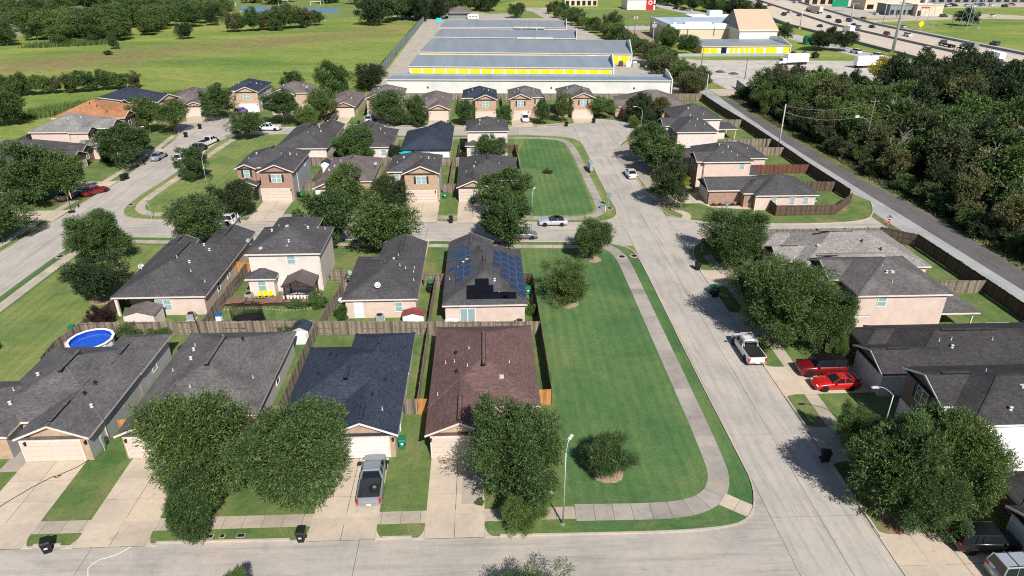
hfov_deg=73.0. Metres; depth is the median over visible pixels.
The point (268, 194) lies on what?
garage door
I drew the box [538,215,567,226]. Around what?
parked car
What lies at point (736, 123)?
wooden fence
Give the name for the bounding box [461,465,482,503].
driveway patch
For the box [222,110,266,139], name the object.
tree
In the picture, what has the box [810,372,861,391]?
parked car
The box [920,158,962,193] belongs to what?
wood tree
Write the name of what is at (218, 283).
window
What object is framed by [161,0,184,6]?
tree
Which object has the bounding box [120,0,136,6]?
tree
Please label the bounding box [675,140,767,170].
brick house
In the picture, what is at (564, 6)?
tree
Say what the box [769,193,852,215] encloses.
wooden fence
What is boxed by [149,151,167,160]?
parked car
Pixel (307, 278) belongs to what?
gazebo
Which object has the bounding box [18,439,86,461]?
garage door
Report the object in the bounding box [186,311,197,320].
air conditioner
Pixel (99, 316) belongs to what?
shrub
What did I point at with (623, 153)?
driveway lane
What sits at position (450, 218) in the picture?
wheelie bin
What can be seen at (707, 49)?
roll up door
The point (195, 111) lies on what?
garage door
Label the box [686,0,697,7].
tree
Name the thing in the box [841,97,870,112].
wood tree
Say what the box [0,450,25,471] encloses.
entry walk
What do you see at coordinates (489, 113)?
garage door
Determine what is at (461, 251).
solar array
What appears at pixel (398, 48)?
chain link fence
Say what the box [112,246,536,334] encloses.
lawn
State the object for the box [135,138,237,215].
block pavement
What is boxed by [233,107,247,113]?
parked car
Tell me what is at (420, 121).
tree
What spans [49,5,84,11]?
tree
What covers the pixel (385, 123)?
driveway
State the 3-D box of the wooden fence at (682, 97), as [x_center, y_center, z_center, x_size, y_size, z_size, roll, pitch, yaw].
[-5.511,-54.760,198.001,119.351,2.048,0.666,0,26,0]
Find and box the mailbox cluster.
[588,160,593,172]
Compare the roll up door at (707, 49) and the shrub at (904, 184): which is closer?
the shrub at (904, 184)
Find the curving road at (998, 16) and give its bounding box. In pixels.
[867,14,1023,21]
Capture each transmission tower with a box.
[914,0,936,28]
[958,0,983,29]
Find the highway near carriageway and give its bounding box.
[740,0,1003,65]
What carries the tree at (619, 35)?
on the ground at (204, 54)
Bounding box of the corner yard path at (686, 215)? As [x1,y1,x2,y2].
[668,205,690,218]
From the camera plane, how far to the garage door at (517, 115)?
175.92 m
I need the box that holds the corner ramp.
[719,494,752,516]
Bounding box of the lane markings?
[752,2,1020,56]
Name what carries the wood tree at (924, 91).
on the woodland floor
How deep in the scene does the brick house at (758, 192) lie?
117.27 m
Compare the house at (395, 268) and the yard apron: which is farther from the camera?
the yard apron
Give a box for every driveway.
[0,460,86,549]
[13,208,72,220]
[59,458,170,548]
[76,180,118,188]
[117,148,167,154]
[243,201,292,221]
[295,458,388,541]
[337,117,351,125]
[376,119,397,126]
[405,202,439,222]
[412,456,495,539]
[428,120,446,125]
[454,201,484,222]
[511,120,536,127]
[573,118,595,122]
[648,193,705,204]
[699,270,737,286]
[729,311,805,334]
[763,365,873,399]
[801,422,896,468]
[871,526,994,575]
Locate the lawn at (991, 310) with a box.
[694,240,1023,533]
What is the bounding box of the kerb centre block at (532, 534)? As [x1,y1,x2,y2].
[0,236,755,546]
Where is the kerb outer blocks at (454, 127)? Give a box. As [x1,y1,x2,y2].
[0,116,873,252]
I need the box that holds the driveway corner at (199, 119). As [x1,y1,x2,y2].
[186,114,218,123]
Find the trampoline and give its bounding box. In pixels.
[229,301,264,328]
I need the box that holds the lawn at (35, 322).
[0,245,164,380]
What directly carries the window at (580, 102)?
in the two storey house at (582, 97)
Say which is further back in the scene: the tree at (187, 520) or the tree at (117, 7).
the tree at (117, 7)
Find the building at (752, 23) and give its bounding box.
[722,9,778,38]
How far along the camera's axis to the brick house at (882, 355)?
69.64 m
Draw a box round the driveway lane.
[614,141,692,187]
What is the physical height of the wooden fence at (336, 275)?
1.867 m
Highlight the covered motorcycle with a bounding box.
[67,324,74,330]
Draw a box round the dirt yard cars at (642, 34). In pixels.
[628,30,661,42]
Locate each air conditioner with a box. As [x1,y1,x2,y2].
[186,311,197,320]
[244,292,254,297]
[375,313,384,321]
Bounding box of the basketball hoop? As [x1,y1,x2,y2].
[67,192,74,213]
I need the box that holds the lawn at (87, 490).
[0,335,572,520]
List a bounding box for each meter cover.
[203,534,213,538]
[236,533,245,537]
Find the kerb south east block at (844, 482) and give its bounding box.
[692,240,963,536]
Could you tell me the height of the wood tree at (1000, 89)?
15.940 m
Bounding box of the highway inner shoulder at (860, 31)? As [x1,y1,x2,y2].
[753,0,1004,64]
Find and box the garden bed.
[710,202,737,205]
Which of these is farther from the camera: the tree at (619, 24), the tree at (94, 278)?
the tree at (619, 24)
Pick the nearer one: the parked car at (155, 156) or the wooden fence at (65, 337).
the wooden fence at (65, 337)
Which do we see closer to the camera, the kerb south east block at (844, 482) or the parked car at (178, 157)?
the kerb south east block at (844, 482)
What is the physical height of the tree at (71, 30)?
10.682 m
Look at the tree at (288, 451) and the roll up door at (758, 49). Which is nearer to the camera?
the tree at (288, 451)
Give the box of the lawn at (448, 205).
[235,136,517,214]
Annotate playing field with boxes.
[175,0,519,20]
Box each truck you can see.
[185,142,207,150]
[197,135,219,145]
[257,122,281,130]
[356,453,388,506]
[731,332,766,363]
[776,53,809,64]
[805,5,823,13]
[842,25,854,32]
[853,55,888,67]
[938,40,956,47]
[959,41,979,49]
[983,50,1006,60]
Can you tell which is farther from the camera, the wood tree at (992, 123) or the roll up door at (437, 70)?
the roll up door at (437, 70)
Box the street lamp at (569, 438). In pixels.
[560,434,573,525]
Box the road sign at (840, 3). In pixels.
[832,0,848,10]
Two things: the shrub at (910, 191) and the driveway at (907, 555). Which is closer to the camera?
the driveway at (907, 555)
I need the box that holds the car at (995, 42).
[989,40,1000,45]
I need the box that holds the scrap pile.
[811,51,819,57]
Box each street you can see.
[0,116,239,294]
[0,481,799,575]
[116,214,632,245]
[175,120,634,146]
[573,126,903,575]
[666,216,896,249]
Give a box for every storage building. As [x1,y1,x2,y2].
[385,69,672,96]
[408,54,613,73]
[419,38,632,62]
[433,29,576,39]
[440,19,566,29]
[690,36,791,52]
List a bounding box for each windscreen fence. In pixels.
[241,7,271,11]
[305,7,338,12]
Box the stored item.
[640,62,644,67]
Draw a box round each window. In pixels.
[154,299,172,310]
[217,281,220,291]
[226,268,230,279]
[241,170,252,177]
[243,94,249,98]
[257,280,267,291]
[268,174,283,182]
[275,371,279,386]
[286,255,295,264]
[381,149,386,155]
[395,302,402,311]
[414,176,428,183]
[460,308,467,321]
[467,308,475,321]
[470,148,476,153]
[482,101,488,106]
[516,101,525,106]
[578,100,587,105]
[739,163,744,169]
[789,197,794,204]
[802,197,808,204]
[845,288,850,298]
[867,4,873,8]
[876,297,887,306]
[912,383,931,409]
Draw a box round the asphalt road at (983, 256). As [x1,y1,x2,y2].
[720,96,1023,290]
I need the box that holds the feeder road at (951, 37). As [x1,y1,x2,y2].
[871,21,1023,51]
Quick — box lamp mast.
[887,0,905,55]
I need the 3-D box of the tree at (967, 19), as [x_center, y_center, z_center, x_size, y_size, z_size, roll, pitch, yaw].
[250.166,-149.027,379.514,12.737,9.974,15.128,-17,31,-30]
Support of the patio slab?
on the lawn at (346, 257)
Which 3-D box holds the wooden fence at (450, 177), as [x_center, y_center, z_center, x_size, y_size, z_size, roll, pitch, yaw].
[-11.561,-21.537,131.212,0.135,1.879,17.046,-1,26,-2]
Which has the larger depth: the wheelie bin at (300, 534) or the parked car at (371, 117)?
the parked car at (371, 117)
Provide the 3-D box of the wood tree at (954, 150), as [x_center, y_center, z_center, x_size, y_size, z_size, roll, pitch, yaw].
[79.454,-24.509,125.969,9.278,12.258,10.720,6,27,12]
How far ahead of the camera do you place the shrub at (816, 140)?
154.75 m
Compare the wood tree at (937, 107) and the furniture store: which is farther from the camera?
the furniture store
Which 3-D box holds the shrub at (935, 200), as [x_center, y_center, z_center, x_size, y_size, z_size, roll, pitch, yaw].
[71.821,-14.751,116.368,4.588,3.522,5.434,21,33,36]
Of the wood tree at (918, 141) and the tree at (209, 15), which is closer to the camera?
the wood tree at (918, 141)
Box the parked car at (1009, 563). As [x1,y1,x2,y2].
[983,551,1023,575]
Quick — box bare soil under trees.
[867,490,902,533]
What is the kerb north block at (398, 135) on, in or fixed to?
on the ground at (204, 54)
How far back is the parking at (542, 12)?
431.67 m
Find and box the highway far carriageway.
[762,0,1023,61]
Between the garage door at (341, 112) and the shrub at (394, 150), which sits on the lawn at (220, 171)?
the shrub at (394, 150)
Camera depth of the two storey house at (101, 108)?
156.84 m
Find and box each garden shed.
[121,301,165,321]
[291,318,311,344]
[320,158,331,172]
[401,307,424,324]
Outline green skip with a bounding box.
[803,35,811,44]
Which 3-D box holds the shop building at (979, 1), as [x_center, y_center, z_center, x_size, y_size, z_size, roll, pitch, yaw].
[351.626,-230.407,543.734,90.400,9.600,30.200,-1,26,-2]
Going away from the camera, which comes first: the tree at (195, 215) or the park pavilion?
the tree at (195, 215)
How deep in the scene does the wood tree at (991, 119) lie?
138.53 m
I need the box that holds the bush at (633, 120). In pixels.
[628,115,640,127]
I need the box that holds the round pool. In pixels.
[64,328,115,346]
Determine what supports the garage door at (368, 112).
in the two storey house at (380, 89)
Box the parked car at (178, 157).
[173,152,183,161]
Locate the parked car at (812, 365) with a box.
[795,353,847,377]
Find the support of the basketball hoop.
on the street at (22, 259)
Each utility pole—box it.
[778,104,785,146]
[855,98,879,144]
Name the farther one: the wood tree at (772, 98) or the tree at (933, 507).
the wood tree at (772, 98)
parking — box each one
[393,8,556,20]
[817,3,1023,18]
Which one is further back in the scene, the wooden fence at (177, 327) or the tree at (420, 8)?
the tree at (420, 8)
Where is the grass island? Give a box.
[503,11,542,17]
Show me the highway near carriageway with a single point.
(806, 22)
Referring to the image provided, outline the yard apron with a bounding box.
[709,89,735,95]
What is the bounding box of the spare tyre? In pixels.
[369,484,378,491]
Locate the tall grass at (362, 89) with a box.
[355,20,418,92]
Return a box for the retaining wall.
[772,17,917,58]
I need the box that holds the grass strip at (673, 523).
[577,513,730,531]
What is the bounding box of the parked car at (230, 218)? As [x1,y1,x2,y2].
[214,212,236,225]
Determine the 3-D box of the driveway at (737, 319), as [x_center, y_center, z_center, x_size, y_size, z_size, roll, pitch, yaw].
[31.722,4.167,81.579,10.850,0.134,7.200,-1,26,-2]
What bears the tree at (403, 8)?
on the ground at (204, 54)
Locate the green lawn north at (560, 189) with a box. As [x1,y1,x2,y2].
[518,139,592,214]
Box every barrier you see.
[756,0,1007,63]
[789,0,1023,54]
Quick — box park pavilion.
[447,6,472,18]
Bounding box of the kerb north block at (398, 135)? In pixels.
[123,134,616,222]
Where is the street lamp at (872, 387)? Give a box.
[871,386,893,422]
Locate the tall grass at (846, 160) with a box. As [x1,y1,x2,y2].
[727,95,1023,269]
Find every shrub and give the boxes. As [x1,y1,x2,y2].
[82,304,115,322]
[99,153,110,162]
[114,320,143,337]
[145,327,172,333]
[252,187,258,199]
[276,318,299,331]
[282,297,307,309]
[306,289,329,308]
[333,303,348,320]
[386,144,400,157]
[458,151,466,156]
[475,497,483,505]
[525,304,536,315]
[542,168,552,172]
[675,173,690,185]
[734,86,752,98]
[749,101,759,108]
[769,102,781,115]
[775,105,785,119]
[776,105,792,117]
[781,116,792,124]
[788,119,797,128]
[797,124,810,133]
[809,126,816,136]
[811,132,824,143]
[822,139,832,149]
[823,128,845,142]
[827,136,845,155]
[838,139,863,157]
[853,145,876,160]
[858,153,877,165]
[859,158,874,169]
[863,159,884,178]
[880,165,906,181]
[891,173,917,191]
[896,172,907,179]
[906,182,924,197]
[911,180,940,203]
[923,190,953,212]
[937,195,956,217]
[945,195,986,218]
[955,204,991,228]
[965,212,1002,240]
[998,224,1023,243]
[1003,234,1023,251]
[1017,247,1023,260]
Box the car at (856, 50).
[850,48,861,53]
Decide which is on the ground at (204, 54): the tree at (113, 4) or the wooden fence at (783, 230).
the tree at (113, 4)
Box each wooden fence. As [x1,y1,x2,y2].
[18,133,31,138]
[39,323,81,359]
[80,320,315,335]
[81,299,126,322]
[117,419,125,427]
[200,263,247,320]
[236,262,250,271]
[264,406,285,411]
[277,321,317,406]
[303,181,316,190]
[309,157,516,165]
[310,158,328,181]
[317,321,539,334]
[318,93,701,100]
[318,276,345,320]
[329,269,348,281]
[332,146,341,156]
[343,280,348,291]
[380,158,389,178]
[404,399,417,414]
[417,325,428,409]
[417,398,428,414]
[423,273,444,285]
[428,276,436,321]
[442,184,456,192]
[449,159,452,183]
[508,144,517,152]
[515,147,521,181]
[524,273,531,285]
[530,293,532,304]
[532,273,551,404]
[539,389,550,404]
[701,94,850,197]
[720,119,741,126]
[723,139,770,146]
[750,164,808,173]
[754,147,783,155]
[767,228,879,231]
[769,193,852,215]
[802,181,834,190]
[880,226,1023,319]
[939,280,986,292]
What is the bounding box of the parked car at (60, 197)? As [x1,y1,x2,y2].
[54,190,81,200]
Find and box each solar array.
[448,243,470,273]
[456,258,471,283]
[467,278,516,299]
[493,250,509,280]
[507,254,525,297]
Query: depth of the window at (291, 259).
87.05 m
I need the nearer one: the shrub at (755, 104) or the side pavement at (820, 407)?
the side pavement at (820, 407)
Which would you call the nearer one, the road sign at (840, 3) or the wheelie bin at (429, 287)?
the wheelie bin at (429, 287)
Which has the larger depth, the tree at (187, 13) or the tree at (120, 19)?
the tree at (187, 13)
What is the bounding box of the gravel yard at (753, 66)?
[680,58,882,94]
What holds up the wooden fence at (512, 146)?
on the lawn at (448, 205)
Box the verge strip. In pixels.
[705,82,720,87]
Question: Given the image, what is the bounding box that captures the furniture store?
[685,10,728,16]
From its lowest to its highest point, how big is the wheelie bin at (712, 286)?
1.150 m
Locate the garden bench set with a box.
[445,318,458,323]
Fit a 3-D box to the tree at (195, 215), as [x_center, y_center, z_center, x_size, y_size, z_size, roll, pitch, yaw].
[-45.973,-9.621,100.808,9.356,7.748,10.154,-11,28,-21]
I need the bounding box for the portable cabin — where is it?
[468,14,477,18]
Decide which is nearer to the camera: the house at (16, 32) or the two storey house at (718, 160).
the two storey house at (718, 160)
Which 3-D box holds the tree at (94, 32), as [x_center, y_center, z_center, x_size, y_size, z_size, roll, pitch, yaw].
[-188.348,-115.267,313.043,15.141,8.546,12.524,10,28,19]
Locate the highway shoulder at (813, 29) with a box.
[772,16,915,55]
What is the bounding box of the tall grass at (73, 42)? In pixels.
[17,37,117,47]
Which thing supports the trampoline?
on the lawn at (346, 257)
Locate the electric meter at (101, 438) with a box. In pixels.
[99,434,105,450]
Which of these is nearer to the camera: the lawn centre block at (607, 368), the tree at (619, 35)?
the lawn centre block at (607, 368)
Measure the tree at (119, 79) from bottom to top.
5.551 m
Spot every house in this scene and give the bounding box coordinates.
[0,139,94,173]
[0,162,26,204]
[0,333,171,461]
[10,24,22,35]
[27,113,124,158]
[51,99,140,131]
[98,86,180,123]
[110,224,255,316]
[113,331,296,458]
[175,87,208,116]
[215,312,222,320]
[227,78,272,111]
[234,145,311,200]
[243,216,334,295]
[269,80,317,114]
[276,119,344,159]
[285,332,415,457]
[312,154,382,194]
[327,90,365,116]
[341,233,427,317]
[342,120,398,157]
[365,84,406,119]
[386,151,442,202]
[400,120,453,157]
[421,90,452,119]
[424,325,540,457]
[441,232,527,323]
[456,152,518,201]
[462,86,497,118]
[464,116,508,155]
[507,85,542,119]
[555,84,595,118]
[612,89,685,117]
[657,115,718,147]
[663,103,737,141]
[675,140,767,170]
[688,143,761,188]
[697,174,819,210]
[700,203,753,208]
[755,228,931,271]
[807,256,980,335]
[848,322,1023,395]
[894,364,1023,470]
[993,471,1023,550]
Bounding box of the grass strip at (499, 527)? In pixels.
[27,519,577,544]
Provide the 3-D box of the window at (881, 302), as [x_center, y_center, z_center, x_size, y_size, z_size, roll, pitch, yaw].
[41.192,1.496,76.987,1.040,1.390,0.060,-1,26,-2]
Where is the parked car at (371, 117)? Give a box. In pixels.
[364,114,374,121]
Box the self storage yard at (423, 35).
[374,18,685,98]
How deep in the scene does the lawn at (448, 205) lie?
123.09 m
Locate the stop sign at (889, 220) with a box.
[886,215,892,227]
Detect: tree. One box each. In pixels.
[0,0,15,10]
[0,6,11,14]
[0,9,30,28]
[0,20,18,45]
[0,72,17,94]
[0,73,6,86]
[0,85,27,125]
[0,139,54,205]
[0,189,40,241]
[6,0,19,7]
[7,71,35,95]
[11,4,30,9]
[14,0,49,9]
[16,7,31,17]
[19,21,49,39]
[22,7,50,22]
[28,9,61,21]
[28,73,50,93]
[30,10,66,27]
[40,14,75,35]
[40,145,85,200]
[42,24,72,44]
[44,0,71,9]
[45,18,77,36]
[47,75,61,93]
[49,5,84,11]
[53,72,77,92]
[54,250,130,304]
[60,207,136,255]
[61,8,103,28]
[66,70,97,91]
[67,10,104,33]
[69,0,97,6]
[79,24,111,39]
[81,3,109,12]
[84,122,149,166]
[88,7,107,18]
[91,68,113,89]
[94,0,107,5]
[99,8,128,17]
[99,13,120,19]
[101,19,132,39]
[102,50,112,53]
[106,1,119,7]
[106,32,120,48]
[106,71,126,88]
[109,0,136,5]
[109,16,131,28]
[114,3,129,18]
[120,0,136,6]
[121,5,145,25]
[121,125,150,153]
[122,95,161,133]
[123,384,254,508]
[124,69,140,87]
[132,0,153,5]
[133,13,160,29]
[134,16,156,34]
[135,5,170,27]
[149,98,190,133]
[159,5,176,25]
[159,460,222,544]
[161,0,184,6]
[161,191,227,242]
[170,2,193,10]
[170,144,208,179]
[171,0,202,25]
[172,22,192,37]
[191,4,207,22]
[196,82,239,119]
[201,1,225,16]
[202,0,217,5]
[203,6,220,24]
[203,178,253,214]
[215,391,354,513]
[216,0,234,12]
[217,9,240,31]
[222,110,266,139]
[225,564,246,575]
[234,12,246,29]
[240,6,261,30]
[241,0,261,2]
[256,9,270,29]
[258,88,299,123]
[263,0,282,4]
[263,7,286,30]
[267,4,285,27]
[278,70,304,84]
[283,2,301,28]
[291,105,320,123]
[291,186,359,244]
[294,4,307,27]
[302,6,315,25]
[303,87,339,120]
[310,10,324,25]
[311,59,353,96]
[322,0,338,3]
[324,161,372,210]
[328,122,375,156]
[344,191,424,249]
[350,63,388,91]
[352,0,388,25]
[365,173,416,205]
[367,88,407,122]
[369,0,399,22]
[384,106,405,125]
[388,0,409,19]
[394,10,414,18]
[402,94,430,123]
[409,0,429,19]
[411,110,427,126]
[427,0,450,18]
[447,0,463,7]
[454,99,476,121]
[454,390,565,507]
[460,0,481,8]
[473,0,488,9]
[473,166,534,217]
[474,133,512,154]
[476,185,533,245]
[481,0,497,10]
[493,555,575,575]
[495,104,513,120]
[500,486,555,537]
[506,2,525,17]
[531,98,550,124]
[537,254,590,308]
[545,3,555,12]
[549,0,560,8]
[551,7,562,17]
[554,92,573,117]
[558,1,569,9]
[561,9,567,18]
[564,8,579,24]
[565,6,585,15]
[573,11,590,25]
[574,215,617,262]
[577,16,588,28]
[578,427,643,482]
[583,17,601,29]
[587,95,619,117]
[590,19,603,32]
[600,22,609,35]
[602,10,625,23]
[604,21,624,39]
[607,26,625,39]
[618,28,632,39]
[619,30,637,39]
[625,91,654,122]
[626,120,667,162]
[629,36,648,46]
[631,40,649,55]
[636,39,660,60]
[638,134,685,169]
[645,53,660,68]
[645,114,661,123]
[646,45,675,58]
[646,51,679,73]
[646,96,672,115]
[648,159,690,208]
[654,24,680,42]
[655,26,679,47]
[664,65,693,86]
[665,0,681,5]
[665,49,685,63]
[668,60,696,73]
[672,33,701,52]
[676,67,712,93]
[676,70,707,93]
[677,0,686,5]
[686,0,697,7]
[689,65,713,83]
[695,206,771,272]
[696,0,709,10]
[705,0,715,9]
[713,0,728,13]
[722,262,762,298]
[723,0,739,13]
[737,0,754,8]
[738,256,842,347]
[746,67,777,92]
[746,251,841,326]
[749,0,766,8]
[750,82,775,103]
[759,89,785,114]
[771,62,799,89]
[777,22,794,36]
[777,73,802,102]
[783,99,812,121]
[786,80,816,111]
[791,62,809,75]
[792,107,814,130]
[798,67,838,110]
[803,287,861,352]
[806,30,835,50]
[806,109,842,141]
[809,65,823,75]
[811,94,856,129]
[812,74,854,111]
[812,98,832,115]
[819,26,842,49]
[826,335,849,358]
[831,31,860,50]
[832,398,882,447]
[839,114,873,142]
[840,84,876,103]
[840,101,885,142]
[841,75,858,99]
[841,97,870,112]
[842,402,974,520]
[849,68,868,84]
[857,122,897,160]
[862,78,884,87]
[863,89,906,119]
[865,117,900,148]
[866,52,905,76]
[866,80,880,104]
[869,79,919,105]
[872,55,899,84]
[876,144,915,174]
[880,96,921,138]
[881,135,925,163]
[882,51,925,85]
[888,398,975,447]
[888,461,975,543]
[890,129,912,149]
[891,95,945,156]
[892,68,921,84]
[897,76,946,108]
[909,45,944,66]
[911,53,937,74]
[915,66,962,83]
[915,103,979,152]
[918,63,965,103]
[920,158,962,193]
[924,96,987,133]
[924,117,983,174]
[925,103,955,113]
[927,73,952,104]
[931,58,946,71]
[933,403,1022,520]
[940,41,984,67]
[941,69,989,104]
[949,58,973,74]
[950,112,1011,177]
[951,164,994,205]
[952,7,981,25]
[953,67,970,78]
[953,80,990,105]
[958,90,1012,121]
[962,61,1008,96]
[962,146,1012,201]
[966,58,1001,73]
[972,50,1005,71]
[972,136,1023,194]
[973,126,1023,178]
[974,111,1008,126]
[982,142,1001,161]
[986,70,1019,103]
[986,178,1023,216]
[987,62,1004,78]
[992,188,1023,236]
[996,96,1023,129]
[997,59,1023,87]
[997,79,1023,115]
[999,124,1013,136]
[1005,115,1023,129]
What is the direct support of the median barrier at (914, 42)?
on the highway inner shoulder at (860, 31)
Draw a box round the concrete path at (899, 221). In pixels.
[699,87,1023,301]
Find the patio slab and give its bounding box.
[288,291,321,296]
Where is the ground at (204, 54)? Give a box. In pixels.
[0,0,1023,386]
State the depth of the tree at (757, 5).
409.21 m
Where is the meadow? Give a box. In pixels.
[582,9,686,25]
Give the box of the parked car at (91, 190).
[79,185,109,196]
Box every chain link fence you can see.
[381,16,424,69]
[624,26,649,29]
[673,53,784,56]
[736,80,744,87]
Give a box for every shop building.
[562,0,597,5]
[621,0,655,9]
[797,0,832,4]
[848,0,927,4]
[850,0,919,9]
[876,2,913,14]
[902,2,944,15]
[928,0,1023,2]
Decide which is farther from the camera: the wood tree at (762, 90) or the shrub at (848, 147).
the wood tree at (762, 90)
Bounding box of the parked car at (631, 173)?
[624,168,637,178]
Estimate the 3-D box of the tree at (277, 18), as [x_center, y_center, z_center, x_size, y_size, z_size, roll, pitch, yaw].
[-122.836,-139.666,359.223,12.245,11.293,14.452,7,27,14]
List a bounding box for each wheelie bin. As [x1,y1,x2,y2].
[38,535,52,553]
[119,174,124,180]
[294,525,306,542]
[398,435,405,448]
[427,283,432,292]
[448,215,452,222]
[525,285,530,294]
[694,261,701,269]
[709,284,716,293]
[712,287,719,297]
[819,448,832,462]
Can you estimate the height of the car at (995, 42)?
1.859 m
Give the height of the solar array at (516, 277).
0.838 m
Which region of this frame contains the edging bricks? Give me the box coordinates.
[223,308,311,310]
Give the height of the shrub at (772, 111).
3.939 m
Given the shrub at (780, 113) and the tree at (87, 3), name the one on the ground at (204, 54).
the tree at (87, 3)
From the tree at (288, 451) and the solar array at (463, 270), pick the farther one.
the solar array at (463, 270)
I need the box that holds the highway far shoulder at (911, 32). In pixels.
[786,0,1023,55]
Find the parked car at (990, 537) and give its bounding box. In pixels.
[947,521,1022,555]
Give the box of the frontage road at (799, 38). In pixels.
[656,3,911,61]
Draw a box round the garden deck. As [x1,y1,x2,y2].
[225,296,310,306]
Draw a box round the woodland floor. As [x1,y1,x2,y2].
[759,102,1023,251]
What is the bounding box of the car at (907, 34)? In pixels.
[903,32,911,36]
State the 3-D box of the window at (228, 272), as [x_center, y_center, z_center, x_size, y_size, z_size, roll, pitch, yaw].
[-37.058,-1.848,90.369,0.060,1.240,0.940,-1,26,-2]
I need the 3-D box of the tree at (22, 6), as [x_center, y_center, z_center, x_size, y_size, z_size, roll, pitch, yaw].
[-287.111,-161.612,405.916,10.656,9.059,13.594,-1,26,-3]
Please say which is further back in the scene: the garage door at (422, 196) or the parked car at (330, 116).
the parked car at (330, 116)
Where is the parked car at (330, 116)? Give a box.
[324,113,337,121]
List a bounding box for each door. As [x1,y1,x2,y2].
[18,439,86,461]
[76,156,87,172]
[123,437,164,458]
[186,107,205,116]
[239,103,259,111]
[261,188,292,200]
[281,276,289,290]
[293,331,308,344]
[322,164,327,172]
[335,108,354,116]
[338,436,390,457]
[353,302,364,317]
[367,111,385,118]
[407,190,436,202]
[411,68,420,72]
[423,68,432,72]
[429,111,447,119]
[430,436,476,457]
[434,68,444,72]
[446,68,456,73]
[458,68,468,73]
[459,189,487,201]
[470,68,479,73]
[476,111,495,117]
[481,68,491,73]
[494,69,503,73]
[505,69,514,73]
[511,111,530,119]
[517,69,526,73]
[529,69,538,73]
[541,69,551,73]
[553,69,562,73]
[564,69,574,73]
[572,110,592,118]
[576,69,586,73]
[588,69,598,73]
[600,69,610,73]
[609,55,618,62]
[620,56,628,62]
[698,183,707,203]
[702,48,708,52]
[710,48,717,52]
[756,47,763,52]
[765,250,772,262]
[769,47,776,52]
[776,47,782,52]
[783,47,788,52]
[852,350,882,395]
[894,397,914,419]
[1006,513,1023,550]
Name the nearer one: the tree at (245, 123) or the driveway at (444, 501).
the driveway at (444, 501)
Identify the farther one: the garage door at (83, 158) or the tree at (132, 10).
the tree at (132, 10)
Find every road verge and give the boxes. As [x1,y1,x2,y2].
[700,101,1023,320]
[723,95,1023,268]
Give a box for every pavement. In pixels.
[0,135,176,247]
[0,251,81,311]
[0,506,575,533]
[130,240,587,247]
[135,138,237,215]
[236,137,604,219]
[312,123,563,126]
[572,120,603,125]
[574,244,728,520]
[703,255,944,573]
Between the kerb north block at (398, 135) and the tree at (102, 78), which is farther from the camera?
the tree at (102, 78)
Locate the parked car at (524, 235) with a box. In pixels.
[511,228,537,239]
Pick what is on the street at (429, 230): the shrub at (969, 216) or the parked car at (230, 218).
the parked car at (230, 218)
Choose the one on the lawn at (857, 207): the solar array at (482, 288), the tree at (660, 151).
the tree at (660, 151)
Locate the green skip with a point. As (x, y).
(805, 41)
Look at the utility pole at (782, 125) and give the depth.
146.71 m
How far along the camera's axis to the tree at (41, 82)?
204.32 m
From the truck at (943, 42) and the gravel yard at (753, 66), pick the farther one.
the truck at (943, 42)
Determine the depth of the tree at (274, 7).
363.89 m
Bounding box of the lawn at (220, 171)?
[124,134,615,221]
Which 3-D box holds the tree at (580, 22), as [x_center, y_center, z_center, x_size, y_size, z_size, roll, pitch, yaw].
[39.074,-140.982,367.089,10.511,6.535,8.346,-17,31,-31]
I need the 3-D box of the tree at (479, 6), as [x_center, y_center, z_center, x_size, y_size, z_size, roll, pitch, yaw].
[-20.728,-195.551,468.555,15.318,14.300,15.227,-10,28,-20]
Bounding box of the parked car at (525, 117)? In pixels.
[521,113,529,121]
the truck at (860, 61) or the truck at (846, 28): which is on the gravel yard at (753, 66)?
the truck at (860, 61)
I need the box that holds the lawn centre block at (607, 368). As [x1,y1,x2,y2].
[0,237,752,545]
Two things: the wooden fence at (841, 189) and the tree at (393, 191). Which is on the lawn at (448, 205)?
the tree at (393, 191)
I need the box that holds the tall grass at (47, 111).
[6,85,274,119]
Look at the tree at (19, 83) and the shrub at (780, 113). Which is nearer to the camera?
the shrub at (780, 113)
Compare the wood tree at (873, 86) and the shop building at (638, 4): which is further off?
the shop building at (638, 4)
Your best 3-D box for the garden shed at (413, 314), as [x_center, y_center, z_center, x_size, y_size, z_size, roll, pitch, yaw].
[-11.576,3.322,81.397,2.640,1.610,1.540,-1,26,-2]
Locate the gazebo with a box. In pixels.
[280,269,318,300]
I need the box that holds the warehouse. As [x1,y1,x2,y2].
[649,16,729,43]
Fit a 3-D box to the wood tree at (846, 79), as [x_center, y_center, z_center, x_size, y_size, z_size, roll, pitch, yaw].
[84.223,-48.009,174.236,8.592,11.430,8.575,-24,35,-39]

